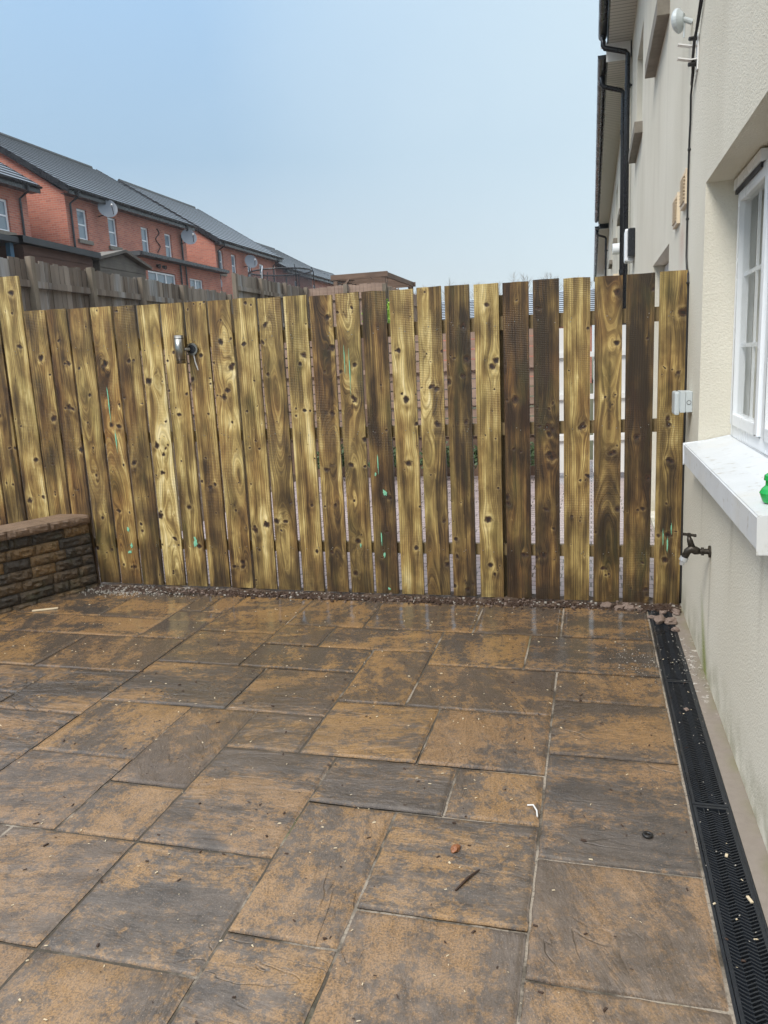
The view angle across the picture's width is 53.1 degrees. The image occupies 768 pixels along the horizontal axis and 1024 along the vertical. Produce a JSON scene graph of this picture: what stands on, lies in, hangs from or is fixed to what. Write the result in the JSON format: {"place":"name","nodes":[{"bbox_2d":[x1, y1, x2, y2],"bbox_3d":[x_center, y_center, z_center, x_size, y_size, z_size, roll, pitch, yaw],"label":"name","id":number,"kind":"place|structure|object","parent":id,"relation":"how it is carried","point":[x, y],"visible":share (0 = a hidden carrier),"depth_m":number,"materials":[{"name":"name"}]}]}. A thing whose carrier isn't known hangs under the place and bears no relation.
{"place":"outdoors","nodes":[
{"label":"outdoors","id":0,"kind":"place"},
{"bbox_2d":[0,356,475,566],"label":"raised ground","id":1,"kind":"structure","parent":0,"point":[198,459],"depth_m":9.21,"materials":[{"name":"soil"}]},
{"bbox_2d":[0,233,18,256],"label":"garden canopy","id":2,"kind":"object","parent":1,"relation":"on","point":[8,241],"visible":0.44,"depth_m":15.12,"materials":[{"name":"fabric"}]},
{"bbox_2d":[0,162,42,236],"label":"brick house","id":3,"kind":"structure","parent":1,"relation":"on","point":[16,187],"depth_m":24.77,"materials":[{"name":"brick"}]},
{"bbox_2d":[0,199,16,234],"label":"window","id":4,"kind":"structure","parent":3,"relation":"in","point":[4,224],"depth_m":24.48,"materials":[{"name":"white plastic"}]},
{"bbox_2d":[0,235,100,270],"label":"garden shed","id":5,"kind":"structure","parent":1,"relation":"on","point":[51,253],"depth_m":16.15,"materials":[{"name":"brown wood"}]},
{"bbox_2d":[0,132,196,260],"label":"brick house","id":6,"kind":"structure","parent":1,"relation":"on","point":[63,207],"depth_m":29.39,"materials":[{"name":"brick"}]},
{"bbox_2d":[76,208,93,245],"bbox_3d":[-11.021,-10.444,28.163,0.200,1.220,0.820,0,11,15],"label":"window","id":7,"kind":"structure","parent":6,"relation":"in","point":[83,239],"depth_m":28.21,"materials":[{"name":"white plastic"}]},
{"bbox_2d":[98,200,117,216],"bbox_3d":[-10.416,-11.363,28.741,0.752,0.686,0.552,-2,11,2],"label":"satellite dish","id":8,"kind":"object","parent":6,"relation":"attached to","point":[109,208],"visible":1,"depth_m":28.86,"materials":[{"name":"grey metal"}]},
{"bbox_2d":[107,217,122,249],"bbox_3d":[-10.542,-10.812,29.938,0.200,1.220,0.810,0,11,15],"label":"window","id":9,"kind":"structure","parent":6,"relation":"in","point":[111,223],"depth_m":29.99,"materials":[{"name":"white plastic"}]},
{"bbox_2d":[141,227,148,251],"bbox_3d":[-9.954,-11.253,32.112,0.200,1.200,0.800,0,11,15],"label":"window","id":10,"kind":"structure","parent":6,"relation":"in","point":[143,230],"depth_m":32.19,"materials":[{"name":"white plastic"}]},
{"bbox_2d":[164,233,171,256],"bbox_3d":[-9.478,-11.619,33.873,0.200,1.200,0.800,0,11,15],"label":"window","id":11,"kind":"structure","parent":6,"relation":"in","point":[167,237],"depth_m":33.93,"materials":[{"name":"white plastic"}]},
{"bbox_2d":[181,229,196,243],"bbox_3d":[-8.846,-12.365,34.553,0.752,0.686,0.552,-2,11,2],"label":"satellite dish","id":12,"kind":"object","parent":6,"relation":"attached to","point":[189,237],"visible":1,"depth_m":34.66,"materials":[{"name":"grey metal"}]},
{"bbox_2d":[0,256,232,392],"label":"old fence","id":13,"kind":"object","parent":1,"relation":"on","point":[45,286],"visible":0.31,"depth_m":11.00,"materials":[{"name":"grey wood"}]},
{"bbox_2d":[92,250,151,278],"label":"garden shed","id":14,"kind":"structure","parent":1,"relation":"on","point":[125,263],"depth_m":18.62,"materials":[{"name":"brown wood"}]},
{"bbox_2d":[129,250,229,292],"bbox_3d":[-8.813,-7.331,29.913,3.320,4.400,6.600,0,11,15],"label":"brick extension","id":15,"kind":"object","parent":1,"relation":"on","point":[189,274],"visible":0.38,"depth_m":28.95,"materials":[{"name":"red brick"}]},
{"bbox_2d":[156,264,166,269],"bbox_3d":[-7.977,-8.763,27.488,0.222,0.186,0.557,0,11,15],"label":"security light","id":16,"kind":"object","parent":15,"relation":"attached to","point":[163,266],"visible":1,"depth_m":27.46,"materials":[{"name":"white paint"}]},
{"bbox_2d":[148,270,174,283],"bbox_3d":[-8.062,-8.179,27.897,0.051,0.960,1.900,0,11,15],"label":"window","id":17,"kind":"structure","parent":15,"relation":"in","point":[161,277],"depth_m":27.90,"materials":[{"name":"white plastic"}]},
{"bbox_2d":[190,278,201,288],"bbox_3d":[-7.416,-8.675,30.287,0.051,0.960,1.050,0,11,15],"label":"window","id":18,"kind":"structure","parent":15,"relation":"in","point":[197,284],"depth_m":30.30,"materials":[{"name":"white plastic"}]},
{"bbox_2d":[118,179,283,296],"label":"brick house","id":19,"kind":"structure","parent":1,"relation":"on","point":[218,244],"depth_m":39.93,"materials":[{"name":"brick"}]},
{"bbox_2d":[219,250,226,276],"bbox_3d":[-8.193,-12.504,38.629,0.200,1.240,0.790,0,11,15],"label":"window","id":20,"kind":"structure","parent":19,"relation":"in","point":[220,255],"depth_m":38.77,"materials":[{"name":"white plastic"}]},
{"bbox_2d":[231,255,235,272],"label":"window","id":21,"kind":"structure","parent":19,"relation":"in","point":[232,256],"depth_m":40.18,"materials":[{"name":"white plastic"}]},
{"bbox_2d":[245,255,257,267],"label":"satellite dish","id":22,"kind":"object","parent":19,"relation":"attached to","point":[251,261],"visible":1,"depth_m":40.98,"materials":[{"name":"grey metal"}]},
{"bbox_2d":[231,272,309,369],"bbox_3d":[-2.438,-3.898,17.649,0.122,2.742,4.185,0,11,15],"label":"old fence","id":23,"kind":"object","parent":1,"relation":"on","point":[248,287],"visible":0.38,"depth_m":16.68,"materials":[{"name":"grey wood"}]},
{"bbox_2d":[248,264,314,288],"bbox_3d":[-3.293,-6.336,25.353,2.080,3.265,2.108,0,11,15],"label":"trampoline","id":24,"kind":"object","parent":1,"relation":"on","point":[294,267],"visible":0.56,"depth_m":24.80,"materials":[{"name":"grey metal"}]},
{"bbox_2d":[256,242,339,324],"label":"brick house","id":25,"kind":"structure","parent":1,"relation":"on","point":[322,279],"depth_m":50.75,"materials":[{"name":"brick"}]},
{"bbox_2d":[315,268,363,290],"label":"brick house","id":26,"kind":"structure","parent":1,"relation":"on","point":[328,273],"depth_m":68.30,"materials":[{"name":"tile"}]},
{"bbox_2d":[303,282,391,391],"bbox_3d":[-0.911,-4.299,19.328,2.150,2.744,0.134,0,11,15],"label":"old fence","id":27,"kind":"object","parent":1,"relation":"on","point":[343,288],"visible":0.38,"depth_m":19.16,"materials":[{"name":"brown wood"}]},
{"bbox_2d":[330,271,415,293],"bbox_3d":[-0.166,-5.149,21.794,1.540,2.800,3.343,0,11,15],"label":"shed","id":28,"kind":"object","parent":1,"relation":"on","point":[390,279],"visible":0.41,"depth_m":20.20,"materials":[{"name":"brown wood"}]},
{"bbox_2d":[362,299,389,322],"bbox_3d":[-0.014,-3.430,17.781,0.894,3.045,0.896,0,11,15],"label":"lime shrub","id":29,"kind":"object","parent":1,"relation":"on","point":[388,312],"visible":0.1,"depth_m":17.32,"materials":[{"name":"green plant"}]},
{"bbox_2d":[387,286,418,391],"bbox_3d":[0.795,-4.771,21.490,0.124,2.684,5.115,0,11,15],"label":"old fence","id":30,"kind":"object","parent":1,"relation":"on","point":[415,302],"visible":0.16,"depth_m":21.86,"materials":[{"name":"brown wood"}]},
{"bbox_2d":[442,300,474,360],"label":"brick house","id":31,"kind":"structure","parent":1,"relation":"on","point":[471,309],"depth_m":42.18,"materials":[{"name":"brick"}]},
{"bbox_2d":[0,0,606,350],"label":"sky","id":32,"kind":"structure","parent":0,"point":[428,143],"materials":[{"name":"blue"}]},
{"bbox_2d":[0,590,735,1023],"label":"patio paving","id":33,"kind":"structure","parent":0,"point":[134,907],"depth_m":2.59,"materials":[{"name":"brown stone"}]},
{"bbox_2d":[32,607,57,611],"bbox_3d":[-2.238,0.644,5.080,0.160,0.008,0.018,-5,11,-12],"label":"wood offcut","id":34,"kind":"object","parent":33,"relation":"on","point":[44,609],"visible":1,"depth_m":5.07,"materials":[{"name":"beige wood"}]},
{"bbox_2d":[0,514,97,613],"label":"garden wall","id":35,"kind":"structure","parent":33,"relation":"on","point":[45,559],"depth_m":5.28,"materials":[{"name":"brick"}]},
{"bbox_2d":[5,599,745,1023],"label":"bark bits","id":36,"kind":"object","parent":33,"relation":"on","point":[355,807],"visible":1,"depth_m":2.67,"materials":[{"name":"brown wood"}]},
{"bbox_2d":[0,596,757,1021],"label":"wood shavings","id":37,"kind":"object","parent":33,"relation":"on","point":[368,808],"visible":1,"depth_m":2.60},
{"bbox_2d":[450,844,460,852],"bbox_3d":[0.222,1.045,2.396,0.026,0.016,0.043,4,13,33],"label":"rubble stone","id":38,"kind":"object","parent":33,"relation":"on","point":[455,848],"visible":1,"depth_m":2.39,"materials":[{"name":"orange stone"}]},
{"bbox_2d":[455,869,479,890],"bbox_3d":[0.244,1.073,2.252,0.008,0.011,0.118,7,15,41],"label":"twig","id":39,"kind":"object","parent":33,"relation":"on","point":[465,880],"visible":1,"depth_m":2.24,"materials":[{"name":"brown wood"}]},
{"bbox_2d":[527,804,537,816],"bbox_3d":[0.504,0.997,2.579,0.019,0.012,0.073,-6,11,-16],"label":"white string","id":40,"kind":"object","parent":33,"relation":"on","point":[534,807],"visible":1,"depth_m":2.58,"materials":[{"name":"white fabric"}]},
{"bbox_2d":[600,602,612,608],"bbox_3d":[1.333,0.555,4.605,0.089,0.030,0.069,-11,14,-37],"label":"rubble stone","id":41,"kind":"object","parent":33,"relation":"on","point":[605,605],"visible":1,"depth_m":4.58,"materials":[{"name":"beige stone"}]},
{"bbox_2d":[642,831,652,838],"bbox_3d":[0.828,1.014,2.417,0.034,0.011,0.034,0,11,15],"label":"rubber ring","id":42,"kind":"object","parent":33,"relation":"on","point":[647,834],"visible":1,"depth_m":2.41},
{"bbox_2d":[605,631,705,690],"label":"mortar specks","id":43,"kind":"object","parent":33,"relation":"on","point":[670,662],"visible":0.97,"depth_m":3.74,"materials":[{"name":"beige concrete"}]},
{"bbox_2d":[99,460,653,597],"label":"neighbour paving","id":44,"kind":"structure","parent":0,"point":[591,541],"depth_m":6.91,"materials":[{"name":"grey concrete"}]},
{"bbox_2d":[317,443,344,468],"bbox_3d":[-0.651,-0.667,10.282,0.622,0.507,0.436,0,11,15],"label":"shrub","id":45,"kind":"object","parent":44,"relation":"on","point":[343,462],"visible":0.14,"depth_m":10.25,"materials":[{"name":"green plant"}]},
{"bbox_2d":[368,447,396,467],"bbox_3d":[0.087,-0.659,10.091,0.612,0.494,0.449,0,11,15],"label":"shrub","id":46,"kind":"object","parent":44,"relation":"on","point":[394,452],"visible":0.09,"depth_m":10.01,"materials":[{"name":"green plant"}]},
{"bbox_2d":[420,441,449,467],"bbox_3d":[0.713,-0.653,9.918,0.634,0.491,0.432,0,11,15],"label":"shrub","id":47,"kind":"object","parent":44,"relation":"on","point":[447,454],"visible":0.14,"depth_m":9.84,"materials":[{"name":"green plant"}]},
{"bbox_2d":[473,444,477,468],"bbox_3d":[1.340,-0.658,9.755,0.617,0.502,0.446,0,11,15],"label":"shrub","id":48,"kind":"object","parent":44,"relation":"on","point":[475,455],"visible":0.07,"depth_m":9.66,"materials":[{"name":"green plant"}]},
{"bbox_2d":[530,442,534,465],"bbox_3d":[1.770,-0.651,9.637,0.599,0.494,0.439,0,11,15],"label":"shrub","id":49,"kind":"object","parent":44,"relation":"on","point":[532,452],"visible":0.14,"depth_m":9.49,"materials":[{"name":"green plant"}]},
{"bbox_2d":[559,325,625,472],"bbox_3d":[2.493,-1.370,9.311,1.040,2.000,0.080,0,11,15],"label":"white fence","id":50,"kind":"object","parent":44,"relation":"on","point":[561,380],"visible":0.24,"depth_m":9.31,"materials":[{"name":"paint"}]},
{"bbox_2d":[98,582,681,610],"bbox_3d":[-0.366,0.549,5.152,4.416,0.037,0.250,0,11,15],"label":"soil strip","id":51,"kind":"object","parent":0,"point":[478,596],"visible":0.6,"depth_m":5.11,"materials":[{"name":"brown soil"}]},
{"bbox_2d":[79,584,193,598],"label":"cement crumbs","id":52,"kind":"object","parent":51,"relation":"on","point":[133,591],"visible":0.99,"depth_m":5.41,"materials":[{"name":"grey concrete"}]},
{"bbox_2d":[0,270,687,604],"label":"timber fence","id":53,"kind":"object","parent":51,"relation":"on","point":[50,439],"visible":0.93,"depth_m":4.92,"materials":[{"name":"brown wood"}]},
{"bbox_2d":[174,335,197,369],"bbox_3d":[-1.291,-1.012,5.066,0.161,0.296,0.069,-10,13,-31],"label":"wall light","id":54,"kind":"object","parent":53,"relation":"attached to","point":[190,349],"visible":1,"depth_m":5.01,"materials":[{"name":"silver metal"}]},
{"bbox_2d":[90,584,681,612],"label":"loose stones","id":55,"kind":"object","parent":51,"relation":"on","point":[657,608],"visible":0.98,"depth_m":4.95,"materials":[{"name":"grey stone gravel"}]},
{"bbox_2d":[100,584,674,607],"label":"stone crumbs","id":56,"kind":"object","parent":51,"relation":"on","point":[379,597],"visible":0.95,"depth_m":4.99,"materials":[{"name":"grey stone"}]},
{"bbox_2d":[116,587,673,612],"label":"brown crumbs","id":57,"kind":"object","parent":51,"relation":"on","point":[505,604],"visible":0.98,"depth_m":4.94,"materials":[{"name":"gravel"}]},
{"bbox_2d":[614,605,624,608],"bbox_3d":[1.404,0.561,4.572,0.080,0.024,0.049,-6,12,-18],"label":"rubble stone","id":58,"kind":"object","parent":51,"relation":"on","point":[619,606],"visible":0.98,"depth_m":4.55,"materials":[{"name":"beige stone"}]},
{"bbox_2d":[624,605,635,610],"bbox_3d":[1.456,0.562,4.546,0.066,0.027,0.064,-12,15,-41],"label":"rubble stone","id":59,"kind":"object","parent":51,"relation":"on","point":[629,607],"visible":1,"depth_m":4.53,"materials":[{"name":"beige stone"}]},
{"bbox_2d":[445,357,767,927],"bbox_3d":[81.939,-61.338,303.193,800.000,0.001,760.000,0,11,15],"label":"ground","id":60,"kind":"structure","parent":0,"point":[591,418],"depth_m":18.78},
{"bbox_2d":[141,329,534,477],"bbox_3d":[-0.872,-1.470,10.524,6.028,2.050,0.145,0,11,15],"label":"slatted fence","id":61,"kind":"object","parent":60,"relation":"on","point":[473,371],"visible":0.01,"depth_m":10.18,"materials":[{"name":"grey wood"}]},
{"bbox_2d":[413,270,594,301],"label":"trees","id":62,"kind":"object","parent":60,"relation":"on","point":[545,275],"visible":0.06,"depth_m":142.61,"materials":[{"name":"grey plant"}]},
{"bbox_2d":[529,288,594,382],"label":"brick house","id":63,"kind":"structure","parent":60,"relation":"on","point":[592,299],"depth_m":40.58,"materials":[{"name":"brick"}]},
{"bbox_2d":[594,223,608,281],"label":"rendered house","id":64,"kind":"structure","parent":60,"relation":"on","point":[601,251],"depth_m":27.72,"materials":[{"name":"paint"}]},
{"bbox_2d":[595,40,631,275],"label":"rendered house","id":65,"kind":"structure","parent":60,"relation":"on","point":[609,179],"depth_m":13.63,"materials":[{"name":"paint"}]},
{"bbox_2d":[612,243,619,254],"bbox_3d":[4.293,-4.857,14.207,0.140,0.199,0.199,0,11,15],"label":"flue","id":66,"kind":"object","parent":65,"relation":"attached to","point":[615,248],"visible":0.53,"depth_m":14.13,"materials":[{"name":"white plastic"}]},
{"bbox_2d":[598,0,767,852],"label":"rendered house","id":67,"kind":"structure","parent":60,"relation":"on","point":[724,600],"depth_m":3.62,"materials":[{"name":"paint"}]},
{"bbox_2d":[624,228,634,263],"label":"wall unit","id":68,"kind":"structure","parent":67,"relation":"attached to","point":[629,244],"depth_m":9.64,"materials":[{"name":"white plastic"}]},
{"bbox_2d":[671,8,692,37],"bbox_3d":[1.617,-2.645,4.150,0.123,0.152,0.083,-12,14,-38],"label":"aerial disc","id":69,"kind":"object","parent":67,"relation":"attached to","point":[679,19],"visible":0.99,"depth_m":4.14,"materials":[{"name":"grey plastic"}]},
{"bbox_2d":[672,390,692,414],"bbox_3d":[1.614,-0.593,4.168,0.090,0.125,0.152,0,11,15],"label":"junction box","id":70,"kind":"object","parent":67,"relation":"attached to","point":[681,401],"visible":1,"depth_m":4.10,"materials":[{"name":"grey plastic"}]},
{"bbox_2d":[679,61,694,602],"bbox_3d":[1.689,-0.896,4.308,0.022,2.915,0.238,1,12,17],"label":"wall cable","id":71,"kind":"object","parent":67,"relation":"attached to","point":[687,212],"depth_m":4.28,"materials":[{"name":"plastic"}]},
{"bbox_2d":[677,0,702,85],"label":"aerial bracket","id":72,"kind":"object","parent":67,"relation":"attached to","point":[693,46],"visible":1,"depth_m":3.90,"materials":[{"name":"white paint"}]},
{"bbox_2d":[679,532,710,565],"bbox_3d":[1.398,0.167,3.460,0.132,0.154,0.053,0,11,15],"label":"garden tap","id":73,"kind":"object","parent":67,"relation":"attached to","point":[692,548],"visible":1,"depth_m":3.45,"materials":[{"name":"gold metal"}]},
{"bbox_2d":[730,148,767,456],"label":"window","id":74,"kind":"structure","parent":67,"relation":"in","point":[753,432],"depth_m":3.45,"materials":[{"name":"white plastic"}]},
{"bbox_2d":[759,473,767,503],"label":"plastic bottle","id":75,"kind":"object","parent":67,"relation":"on","point":[763,492],"visible":1,"depth_m":2.27,"materials":[{"name":"green plastic"}]},
{"bbox_2d":[647,610,767,1023],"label":"channel drain","id":76,"kind":"object","parent":60,"relation":"on","point":[729,889],"visible":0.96,"depth_m":2.34,"materials":[{"name":"black plastic"}]},
{"bbox_2d":[653,614,665,624],"bbox_3d":[1.542,0.597,4.309,0.068,0.042,0.106,3,12,28],"label":"rubble stone","id":77,"kind":"object","parent":76,"relation":"on","point":[659,619],"visible":0.98,"depth_m":4.28,"materials":[{"name":"stone"}]},
{"bbox_2d":[664,617,676,624],"bbox_3d":[1.594,0.604,4.278,0.073,0.036,0.066,0,11,14],"label":"rubble stone","id":78,"kind":"object","parent":76,"relation":"on","point":[670,620],"visible":1,"depth_m":4.26,"materials":[{"name":"stone"}]},
{"bbox_2d":[671,627,679,631],"bbox_3d":[1.578,0.632,4.163,0.042,0.024,0.036,-7,12,-20],"label":"rubble stone","id":79,"kind":"object","parent":76,"relation":"on","point":[676,629],"visible":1,"depth_m":4.15,"materials":[{"name":"stone"}]},
{"bbox_2d":[665,642,756,941],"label":"drain specks","id":80,"kind":"object","parent":76,"relation":"on","point":[707,809],"visible":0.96,"depth_m":2.51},
{"bbox_2d":[671,607,767,925],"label":"concrete edging","id":81,"kind":"object","parent":60,"relation":"on","point":[754,847],"visible":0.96,"depth_m":2.73,"materials":[{"name":"grey concrete"}]},
{"bbox_2d":[672,608,679,614],"bbox_3d":[1.685,0.572,4.436,0.044,0.028,0.079,-2,11,6],"label":"rubble stone","id":82,"kind":"object","parent":81,"relation":"on","point":[675,611],"visible":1,"depth_m":4.42,"materials":[{"name":"stone"}]}
]}

